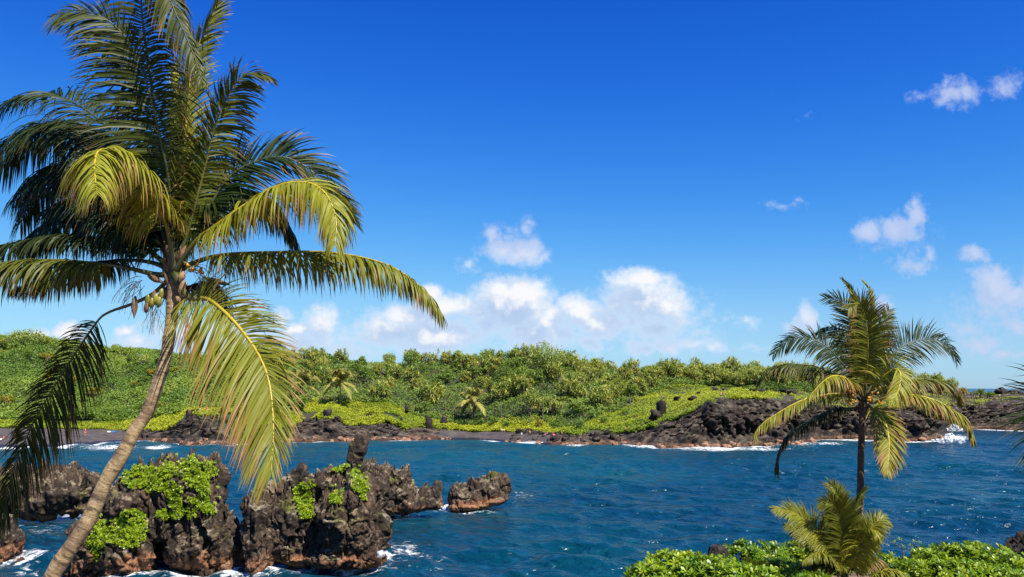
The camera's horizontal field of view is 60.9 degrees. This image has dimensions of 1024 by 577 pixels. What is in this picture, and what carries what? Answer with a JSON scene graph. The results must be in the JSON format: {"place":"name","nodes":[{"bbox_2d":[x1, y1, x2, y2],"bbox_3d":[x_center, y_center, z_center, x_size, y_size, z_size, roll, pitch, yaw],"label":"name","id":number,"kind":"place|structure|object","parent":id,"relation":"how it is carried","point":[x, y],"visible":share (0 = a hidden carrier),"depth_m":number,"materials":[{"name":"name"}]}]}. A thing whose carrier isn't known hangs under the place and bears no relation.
{"place":"outdoors","nodes":[
{"label":"outdoors","id":0,"kind":"place"},
{"bbox_2d":[0,427,549,447],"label":"black beach","id":1,"kind":"structure","parent":0,"point":[94,436],"depth_m":251.82,"materials":[{"name":"sand"}]},
{"bbox_2d":[0,341,947,433],"bbox_3d":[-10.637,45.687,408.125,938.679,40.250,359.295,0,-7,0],"label":"hill","id":2,"kind":"structure","parent":0,"point":[308,415],"depth_m":300.25,"materials":[{"name":"plant"}]},
{"bbox_2d":[1,327,45,344],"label":"broadleaf tree","id":3,"kind":"object","parent":2,"relation":"on","point":[17,335],"visible":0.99,"depth_m":341.03,"materials":[{"name":"green plant"}]},
{"bbox_2d":[0,417,135,429],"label":"ground cover","id":4,"kind":"object","parent":2,"relation":"on","point":[88,424],"visible":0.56,"depth_m":267.25,"materials":[{"name":"green plant"}]},
{"bbox_2d":[0,332,307,421],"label":"thicket","id":5,"kind":"object","parent":2,"relation":"on","point":[116,409],"visible":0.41,"depth_m":302.17,"materials":[{"name":"green plant"}]},
{"bbox_2d":[283,369,321,397],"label":"coconut palm","id":6,"kind":"object","parent":2,"relation":"on","point":[305,378],"visible":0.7,"depth_m":277.24,"materials":[{"name":"green plant"}]},
{"bbox_2d":[306,350,326,367],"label":"screw pine","id":7,"kind":"object","parent":2,"relation":"on","point":[313,356],"visible":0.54,"depth_m":336.89,"materials":[{"name":"green plant"}]},
{"bbox_2d":[313,366,333,383],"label":"screw pine","id":8,"kind":"object","parent":2,"relation":"on","point":[324,378],"visible":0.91,"depth_m":308.26,"materials":[{"name":"green plant"}]},
{"bbox_2d":[322,368,357,403],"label":"coconut palm","id":9,"kind":"object","parent":2,"relation":"on","point":[340,374],"visible":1,"depth_m":278.99,"materials":[{"name":"green plant"}]},
{"bbox_2d":[334,348,349,363],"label":"screw pine","id":10,"kind":"object","parent":2,"relation":"on","point":[339,354],"visible":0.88,"depth_m":362.46,"materials":[{"name":"green plant"}]},
{"bbox_2d":[367,380,391,401],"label":"screw pine","id":11,"kind":"object","parent":2,"relation":"on","point":[378,391],"visible":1,"depth_m":286.99,"materials":[{"name":"green plant"}]},
{"bbox_2d":[370,361,395,376],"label":"screw pine","id":12,"kind":"object","parent":2,"relation":"on","point":[378,370],"visible":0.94,"depth_m":328.47,"materials":[{"name":"green plant"}]},
{"bbox_2d":[391,364,404,378],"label":"screw pine","id":13,"kind":"object","parent":2,"relation":"on","point":[399,370],"visible":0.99,"depth_m":327.93,"materials":[{"name":"green plant"}]},
{"bbox_2d":[402,351,418,365],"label":"broadleaf tree","id":14,"kind":"object","parent":2,"relation":"on","point":[408,358],"visible":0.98,"depth_m":361.48,"materials":[{"name":"green plant"}]},
{"bbox_2d":[404,364,423,379],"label":"screw pine","id":15,"kind":"object","parent":2,"relation":"on","point":[412,371],"visible":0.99,"depth_m":329.76,"materials":[{"name":"green plant"}]},
{"bbox_2d":[414,401,431,412],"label":"broadleaf tree","id":16,"kind":"object","parent":2,"relation":"on","point":[422,406],"visible":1,"depth_m":287.76,"materials":[{"name":"green plant"}]},
{"bbox_2d":[416,379,447,402],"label":"screw pine","id":17,"kind":"object","parent":2,"relation":"on","point":[429,389],"visible":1,"depth_m":303.21,"materials":[{"name":"green plant"}]},
{"bbox_2d":[443,349,465,363],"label":"screw pine","id":18,"kind":"object","parent":2,"relation":"on","point":[448,359],"visible":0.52,"depth_m":359.10,"materials":[{"name":"green plant"}]},
{"bbox_2d":[455,352,472,369],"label":"screw pine","id":19,"kind":"object","parent":2,"relation":"on","point":[467,356],"visible":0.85,"depth_m":349.58,"materials":[{"name":"green plant"}]},
{"bbox_2d":[458,369,472,383],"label":"screw pine","id":20,"kind":"object","parent":2,"relation":"on","point":[466,374],"visible":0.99,"depth_m":331.88,"materials":[{"name":"green plant"}]},
{"bbox_2d":[452,387,487,419],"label":"coconut palm","id":21,"kind":"object","parent":2,"relation":"on","point":[472,396],"visible":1,"depth_m":285.79,"materials":[{"name":"green plant"}]},
{"bbox_2d":[485,354,503,375],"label":"screw pine","id":22,"kind":"object","parent":2,"relation":"on","point":[496,361],"visible":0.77,"depth_m":331.03,"materials":[{"name":"green plant"}]},
{"bbox_2d":[490,381,513,400],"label":"screw pine","id":23,"kind":"object","parent":2,"relation":"on","point":[497,391],"visible":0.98,"depth_m":298.17,"materials":[{"name":"green plant"}]},
{"bbox_2d":[440,414,565,433],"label":"ground cover","id":24,"kind":"object","parent":2,"relation":"on","point":[512,426],"visible":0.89,"depth_m":267.50,"materials":[{"name":"green plant"}]},
{"bbox_2d":[195,353,813,426],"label":"thicket","id":25,"kind":"object","parent":2,"relation":"on","point":[766,384],"visible":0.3,"depth_m":300.33,"materials":[{"name":"green plant"}]},
{"bbox_2d":[498,375,516,392],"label":"screw pine","id":26,"kind":"object","parent":2,"relation":"on","point":[503,379],"visible":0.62,"depth_m":300.72,"materials":[{"name":"green plant"}]},
{"bbox_2d":[490,358,526,380],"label":"broadleaf tree","id":27,"kind":"object","parent":2,"relation":"on","point":[505,371],"visible":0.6,"depth_m":312.25,"materials":[{"name":"green plant"}]},
{"bbox_2d":[513,373,535,393],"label":"screw pine","id":28,"kind":"object","parent":2,"relation":"on","point":[523,379],"visible":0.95,"depth_m":297.39,"materials":[{"name":"green plant"}]},
{"bbox_2d":[518,343,536,365],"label":"screw pine","id":29,"kind":"object","parent":2,"relation":"on","point":[523,354],"visible":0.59,"depth_m":334.56,"materials":[{"name":"green plant"}]},
{"bbox_2d":[519,387,541,414],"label":"screw pine","id":30,"kind":"object","parent":2,"relation":"on","point":[534,400],"visible":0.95,"depth_m":272.26,"materials":[{"name":"green plant"}]},
{"bbox_2d":[521,369,545,385],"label":"broadleaf tree","id":31,"kind":"object","parent":2,"relation":"on","point":[532,374],"visible":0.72,"depth_m":305.25,"materials":[{"name":"green plant"}]},
{"bbox_2d":[525,340,571,369],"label":"broadleaf tree","id":32,"kind":"object","parent":2,"relation":"on","point":[547,355],"visible":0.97,"depth_m":320.36,"materials":[{"name":"green plant"}]},
{"bbox_2d":[539,394,564,415],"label":"screw pine","id":33,"kind":"object","parent":2,"relation":"on","point":[548,406],"visible":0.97,"depth_m":270.07,"materials":[{"name":"green plant"}]},
{"bbox_2d":[543,359,563,381],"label":"screw pine","id":34,"kind":"object","parent":2,"relation":"on","point":[550,366],"visible":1,"depth_m":308.23,"materials":[{"name":"green plant"}]},
{"bbox_2d":[554,350,580,370],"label":"screw pine","id":35,"kind":"object","parent":2,"relation":"on","point":[572,358],"visible":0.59,"depth_m":330.51,"materials":[{"name":"green plant"}]},
{"bbox_2d":[555,375,580,395],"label":"screw pine","id":36,"kind":"object","parent":2,"relation":"on","point":[564,382],"visible":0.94,"depth_m":284.13,"materials":[{"name":"green plant"}]},
{"bbox_2d":[564,400,584,415],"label":"broadleaf tree","id":37,"kind":"object","parent":2,"relation":"on","point":[575,406],"visible":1,"depth_m":264.60,"materials":[{"name":"green plant"}]},
{"bbox_2d":[566,369,587,389],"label":"screw pine","id":38,"kind":"object","parent":2,"relation":"on","point":[578,377],"visible":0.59,"depth_m":292.68,"materials":[{"name":"green plant"}]},
{"bbox_2d":[570,383,588,397],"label":"screw pine","id":39,"kind":"object","parent":2,"relation":"on","point":[580,391],"visible":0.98,"depth_m":282.38,"materials":[{"name":"green plant"}]},
{"bbox_2d":[578,364,599,382],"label":"screw pine","id":40,"kind":"object","parent":2,"relation":"on","point":[589,370],"visible":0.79,"depth_m":302.25,"materials":[{"name":"green plant"}]},
{"bbox_2d":[587,384,614,406],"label":"screw pine","id":41,"kind":"object","parent":2,"relation":"on","point":[602,396],"visible":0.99,"depth_m":272.55,"materials":[{"name":"green plant"}]},
{"bbox_2d":[600,371,622,387],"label":"screw pine","id":42,"kind":"object","parent":2,"relation":"on","point":[610,380],"visible":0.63,"depth_m":297.32,"materials":[{"name":"green plant"}]},
{"bbox_2d":[604,381,621,397],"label":"screw pine","id":43,"kind":"object","parent":2,"relation":"on","point":[614,392],"visible":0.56,"depth_m":286.82,"materials":[{"name":"green plant"}]},
{"bbox_2d":[615,366,634,382],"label":"screw pine","id":44,"kind":"object","parent":2,"relation":"on","point":[628,375],"visible":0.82,"depth_m":321.57,"materials":[{"name":"green plant"}]},
{"bbox_2d":[622,384,638,395],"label":"broadleaf tree","id":45,"kind":"object","parent":2,"relation":"on","point":[633,389],"visible":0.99,"depth_m":289.62,"materials":[{"name":"green plant"}]},
{"bbox_2d":[622,357,640,374],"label":"screw pine","id":46,"kind":"object","parent":2,"relation":"on","point":[635,367],"visible":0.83,"depth_m":331.93,"materials":[{"name":"green plant"}]},
{"bbox_2d":[627,376,650,395],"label":"screw pine","id":47,"kind":"object","parent":2,"relation":"on","point":[641,390],"visible":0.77,"depth_m":296.68,"materials":[{"name":"green plant"}]},
{"bbox_2d":[641,364,664,381],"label":"screw pine","id":48,"kind":"object","parent":2,"relation":"on","point":[652,371],"visible":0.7,"depth_m":311.75,"materials":[{"name":"green plant"}]},
{"bbox_2d":[648,409,661,420],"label":"lava rock","id":49,"kind":"object","parent":2,"relation":"on","point":[655,414],"visible":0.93,"depth_m":242.32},
{"bbox_2d":[656,399,666,415],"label":"lava rock","id":50,"kind":"object","parent":2,"relation":"on","point":[661,405],"visible":0.82,"depth_m":245.38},
{"bbox_2d":[664,359,682,378],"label":"screw pine","id":51,"kind":"object","parent":2,"relation":"on","point":[675,368],"visible":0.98,"depth_m":315.97,"materials":[{"name":"green plant"}]},
{"bbox_2d":[554,383,795,435],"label":"ground cover","id":52,"kind":"object","parent":2,"relation":"on","point":[708,393],"visible":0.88,"depth_m":254.25,"materials":[{"name":"green plant"}]},
{"bbox_2d":[683,362,705,378],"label":"screw pine","id":53,"kind":"object","parent":2,"relation":"on","point":[693,369],"visible":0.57,"depth_m":320.12,"materials":[{"name":"green plant"}]},
{"bbox_2d":[707,369,727,385],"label":"screw pine","id":54,"kind":"object","parent":2,"relation":"on","point":[718,379],"visible":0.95,"depth_m":307.03,"materials":[{"name":"green plant"}]},
{"bbox_2d":[723,355,747,372],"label":"screw pine","id":55,"kind":"object","parent":2,"relation":"on","point":[733,365],"visible":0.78,"depth_m":338.22,"materials":[{"name":"green plant"}]},
{"bbox_2d":[730,371,747,385],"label":"screw pine","id":56,"kind":"object","parent":2,"relation":"on","point":[742,379],"visible":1,"depth_m":301.86,"materials":[{"name":"green plant"}]},
{"bbox_2d":[743,366,768,384],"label":"screw pine","id":57,"kind":"object","parent":2,"relation":"on","point":[758,375],"visible":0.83,"depth_m":301.50,"materials":[{"name":"green plant"}]},
{"bbox_2d":[0,389,1023,576],"bbox_3d":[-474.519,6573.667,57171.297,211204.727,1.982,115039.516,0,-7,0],"label":"sea","id":58,"kind":"structure","parent":0,"point":[588,510],"depth_m":119.06,"materials":[{"name":"liquid"}]},
{"bbox_2d":[0,514,26,562],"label":"sea rock","id":59,"kind":"object","parent":58,"relation":"in","point":[12,549],"visible":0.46,"depth_m":76.20,"materials":[{"name":"stone"}]},
{"bbox_2d":[0,460,100,522],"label":"sea rock","id":60,"kind":"object","parent":58,"relation":"in","point":[73,484],"visible":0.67,"depth_m":96.02,"materials":[{"name":"stone"}]},
{"bbox_2d":[63,447,245,576],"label":"sea stack","id":61,"kind":"object","parent":58,"relation":"in","point":[203,544],"visible":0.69,"depth_m":71.43,"materials":[{"name":"stone"}]},
{"bbox_2d":[84,535,102,561],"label":"rock plant","id":62,"kind":"object","parent":61,"relation":"on","point":[94,551],"visible":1,"depth_m":69.75,"materials":[{"name":"green plant"}]},
{"bbox_2d":[89,508,149,549],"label":"rock plant","id":63,"kind":"object","parent":61,"relation":"on","point":[136,527],"visible":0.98,"depth_m":70.37,"materials":[{"name":"green plant"}]},
{"bbox_2d":[119,453,218,498],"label":"rock plant","id":64,"kind":"object","parent":61,"relation":"on","point":[148,479],"visible":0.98,"depth_m":72.47,"materials":[{"name":"green plant"}]},
{"bbox_2d":[155,483,186,519],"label":"rock plant","id":65,"kind":"object","parent":61,"relation":"attached to","point":[176,506],"visible":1,"depth_m":71.63,"materials":[{"name":"green plant"}]},
{"bbox_2d":[185,472,220,519],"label":"rock plant","id":66,"kind":"object","parent":61,"relation":"attached to","point":[205,501],"visible":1,"depth_m":71.87,"materials":[{"name":"green plant"}]},
{"bbox_2d":[238,429,392,575],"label":"sea stack","id":67,"kind":"object","parent":58,"relation":"in","point":[352,531],"visible":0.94,"depth_m":71.50,"materials":[{"name":"stone"}]},
{"bbox_2d":[292,474,315,518],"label":"rock plant","id":68,"kind":"object","parent":67,"relation":"on","point":[301,499],"visible":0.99,"depth_m":72.86,"materials":[{"name":"green plant"}]},
{"bbox_2d":[327,484,344,504],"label":"rock plant","id":69,"kind":"object","parent":67,"relation":"on","point":[334,497],"visible":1,"depth_m":70.73,"materials":[{"name":"green plant"}]},
{"bbox_2d":[344,464,371,500],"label":"rock plant","id":70,"kind":"object","parent":67,"relation":"on","point":[356,478],"visible":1,"depth_m":71.53,"materials":[{"name":"green plant"}]},
{"bbox_2d":[363,457,443,515],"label":"sea rock","id":71,"kind":"object","parent":58,"relation":"in","point":[407,496],"visible":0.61,"depth_m":101.25,"materials":[{"name":"stone"}]},
{"bbox_2d":[447,471,511,512],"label":"sea rock","id":72,"kind":"object","parent":58,"relation":"in","point":[491,489],"visible":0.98,"depth_m":107.35,"materials":[{"name":"stone"}]},
{"bbox_2d":[931,433,964,443],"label":"wave spray","id":73,"kind":"object","parent":58,"relation":"on","point":[953,439],"visible":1,"depth_m":232.35,"materials":[{"name":"white"}]},
{"bbox_2d":[0,0,1023,388],"label":"sky","id":74,"kind":"structure","parent":0,"point":[618,181],"materials":[{"name":"blue"}]},
{"bbox_2d":[137,392,1023,447],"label":"lava shore","id":75,"kind":"structure","parent":0,"point":[721,421],"depth_m":245.16,"materials":[{"name":"stone"}]},
{"bbox_2d":[123,396,441,430],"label":"ground cover","id":76,"kind":"object","parent":75,"relation":"on","point":[155,423],"visible":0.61,"depth_m":268.74,"materials":[{"name":"green plant"}]},
{"bbox_2d":[794,389,1023,408],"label":"ground cover","id":77,"kind":"object","parent":75,"relation":"on","point":[928,394],"visible":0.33,"depth_m":310.13,"materials":[{"name":"green plant"}]},
{"bbox_2d":[639,568,881,576],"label":"ground","id":78,"kind":"structure","parent":0,"point":[855,575],"depth_m":29.07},
{"bbox_2d":[0,0,447,576],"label":"coconut palm","id":79,"kind":"object","parent":78,"relation":"on","point":[122,198],"visible":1,"depth_m":12.99,"materials":[{"name":"green plant"}]},
{"bbox_2d":[622,559,678,576],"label":"shrub","id":80,"kind":"object","parent":78,"relation":"on","point":[648,570],"visible":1,"depth_m":25.09,"materials":[{"name":"green plant"}]},
{"bbox_2d":[640,546,704,576],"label":"shrub","id":81,"kind":"object","parent":78,"relation":"on","point":[670,561],"visible":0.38,"depth_m":26.64,"materials":[{"name":"green plant"}]},
{"bbox_2d":[671,554,731,576],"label":"shrub","id":82,"kind":"object","parent":78,"relation":"on","point":[684,568],"visible":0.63,"depth_m":25.45,"materials":[{"name":"green plant"}]},
{"bbox_2d":[706,544,729,557],"bbox_3d":[7.004,9.059,29.593,0.987,0.815,1.152,0,-7,0],"label":"lava rock","id":83,"kind":"object","parent":78,"relation":"on","point":[717,548],"visible":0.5,"depth_m":29.29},
{"bbox_2d":[701,553,736,573],"bbox_3d":[6.697,9.120,28.660,1.692,0.831,1.503,-5,-8,39],"label":"shrub","id":84,"kind":"object","parent":78,"relation":"on","point":[723,558],"visible":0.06,"depth_m":28.52,"materials":[{"name":"green plant"}]},
{"bbox_2d":[700,557,760,576],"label":"shrub","id":85,"kind":"object","parent":78,"relation":"on","point":[711,568],"visible":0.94,"depth_m":24.55,"materials":[{"name":"green plant"}]},
{"bbox_2d":[723,537,774,562],"bbox_3d":[7.993,9.291,30.104,2.105,1.307,2.125,0,-7,0],"label":"shrub","id":86,"kind":"object","parent":78,"relation":"on","point":[751,549],"visible":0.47,"depth_m":29.93,"materials":[{"name":"green plant"}]},
{"bbox_2d":[728,559,781,576],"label":"shrub","id":87,"kind":"object","parent":78,"relation":"on","point":[763,570],"visible":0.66,"depth_m":24.52,"materials":[{"name":"green plant"}]},
{"bbox_2d":[741,555,769,567],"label":"shrub","id":88,"kind":"object","parent":78,"relation":"on","point":[746,558],"visible":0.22,"depth_m":25.15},
{"bbox_2d":[741,539,798,570],"bbox_3d":[9.097,9.432,30.634,2.094,1.222,1.899,0,-7,0],"label":"shrub","id":89,"kind":"object","parent":78,"relation":"on","point":[780,552],"visible":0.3,"depth_m":30.35,"materials":[{"name":"green plant"}]},
{"bbox_2d":[748,555,792,568],"bbox_3d":[8.207,8.921,27.611,2.038,0.912,1.986,0,-7,0],"label":"shrub","id":90,"kind":"object","parent":78,"relation":"on","point":[773,561],"visible":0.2,"depth_m":27.43,"materials":[{"name":"green plant"}]},
{"bbox_2d":[773,560,818,576],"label":"shrub","id":91,"kind":"object","parent":78,"relation":"on","point":[789,569],"visible":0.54,"depth_m":26.45,"materials":[{"name":"green plant"}]},
{"bbox_2d":[783,538,811,571],"bbox_3d":[10.193,9.450,30.655,2.068,1.233,2.045,0,-7,0],"label":"shrub","id":92,"kind":"object","parent":78,"relation":"on","point":[794,551],"visible":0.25,"depth_m":30.29,"materials":[{"name":"green plant"}]},
{"bbox_2d":[792,569,831,576],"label":"shrub","id":93,"kind":"object","parent":78,"relation":"on","point":[807,573],"visible":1,"depth_m":24.32,"materials":[{"name":"green plant"}]},
{"bbox_2d":[769,477,893,576],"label":"young palm","id":94,"kind":"object","parent":78,"relation":"on","point":[848,541],"visible":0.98,"depth_m":25.82,"materials":[{"name":"plant"}]},
{"bbox_2d":[751,276,977,526],"bbox_3d":[12.697,4.941,31.417,8.687,11.156,4.256,0,-7,0],"label":"coconut palm","id":95,"kind":"object","parent":78,"relation":"on","point":[866,342],"visible":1,"depth_m":31.27,"materials":[{"name":"green plant"}]},
{"bbox_2d":[867,551,900,576],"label":"shrub","id":96,"kind":"object","parent":78,"relation":"on","point":[889,559],"visible":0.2,"depth_m":29.52,"materials":[{"name":"green plant"}]},
{"bbox_2d":[869,568,906,576],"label":"palm sprout","id":97,"kind":"object","parent":78,"relation":"on","point":[879,573],"visible":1,"depth_m":22.92,"materials":[{"name":"plant"}]},
{"bbox_2d":[893,545,949,575],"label":"shrub","id":98,"kind":"object","parent":78,"relation":"on","point":[915,552],"visible":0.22,"depth_m":28.59,"materials":[{"name":"green plant"}]},
{"bbox_2d":[890,558,954,576],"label":"shrub","id":99,"kind":"object","parent":78,"relation":"on","point":[918,567],"visible":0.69,"depth_m":26.08,"materials":[{"name":"green plant"}]},
{"bbox_2d":[919,541,975,562],"bbox_3d":[14.598,9.197,29.096,2.323,1.384,2.132,0,-7,0],"label":"shrub","id":100,"kind":"object","parent":78,"relation":"on","point":[946,550],"visible":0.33,"depth_m":28.99,"materials":[{"name":"green plant"}]},
{"bbox_2d":[925,558,987,576],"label":"shrub","id":101,"kind":"object","parent":78,"relation":"on","point":[957,566],"visible":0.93,"depth_m":25.50,"materials":[{"name":"green plant"}]},
{"bbox_2d":[945,540,992,562],"bbox_3d":[15.457,9.214,29.167,2.098,1.493,1.972,-6,-9,44],"label":"shrub","id":102,"kind":"object","parent":78,"relation":"on","point":[976,547],"visible":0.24,"depth_m":29.02,"materials":[{"name":"green plant"}]},
{"bbox_2d":[954,559,1013,576],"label":"shrub","id":103,"kind":"object","parent":78,"relation":"on","point":[983,567],"visible":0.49,"depth_m":25.51,"materials":[{"name":"green plant"}]},
{"bbox_2d":[972,542,1018,567],"bbox_3d":[15.971,9.073,28.586,2.233,1.357,1.995,0,-7,0],"label":"shrub","id":104,"kind":"object","parent":78,"relation":"on","point":[984,554],"visible":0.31,"depth_m":28.61,"materials":[{"name":"green plant"}]},
{"bbox_2d":[986,362,1023,475],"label":"coconut palm","id":105,"kind":"object","parent":78,"relation":"on","point":[1016,418],"visible":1,"depth_m":11.48,"materials":[{"name":"green plant"}]},
{"bbox_2d":[987,562,1023,576],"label":"shrub","id":106,"kind":"object","parent":78,"relation":"on","point":[1015,572],"visible":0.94,"depth_m":25.13,"materials":[{"name":"green plant"}]},
{"bbox_2d":[996,550,1023,568],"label":"shrub","id":107,"kind":"object","parent":78,"relation":"on","point":[1013,556],"visible":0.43,"depth_m":27.66,"materials":[{"name":"green plant"}]},
{"bbox_2d":[1003,530,1023,557],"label":"lava rock","id":108,"kind":"object","parent":78,"relation":"on","point":[1016,543],"visible":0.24,"depth_m":31.70,"materials":[{"name":"stone"}]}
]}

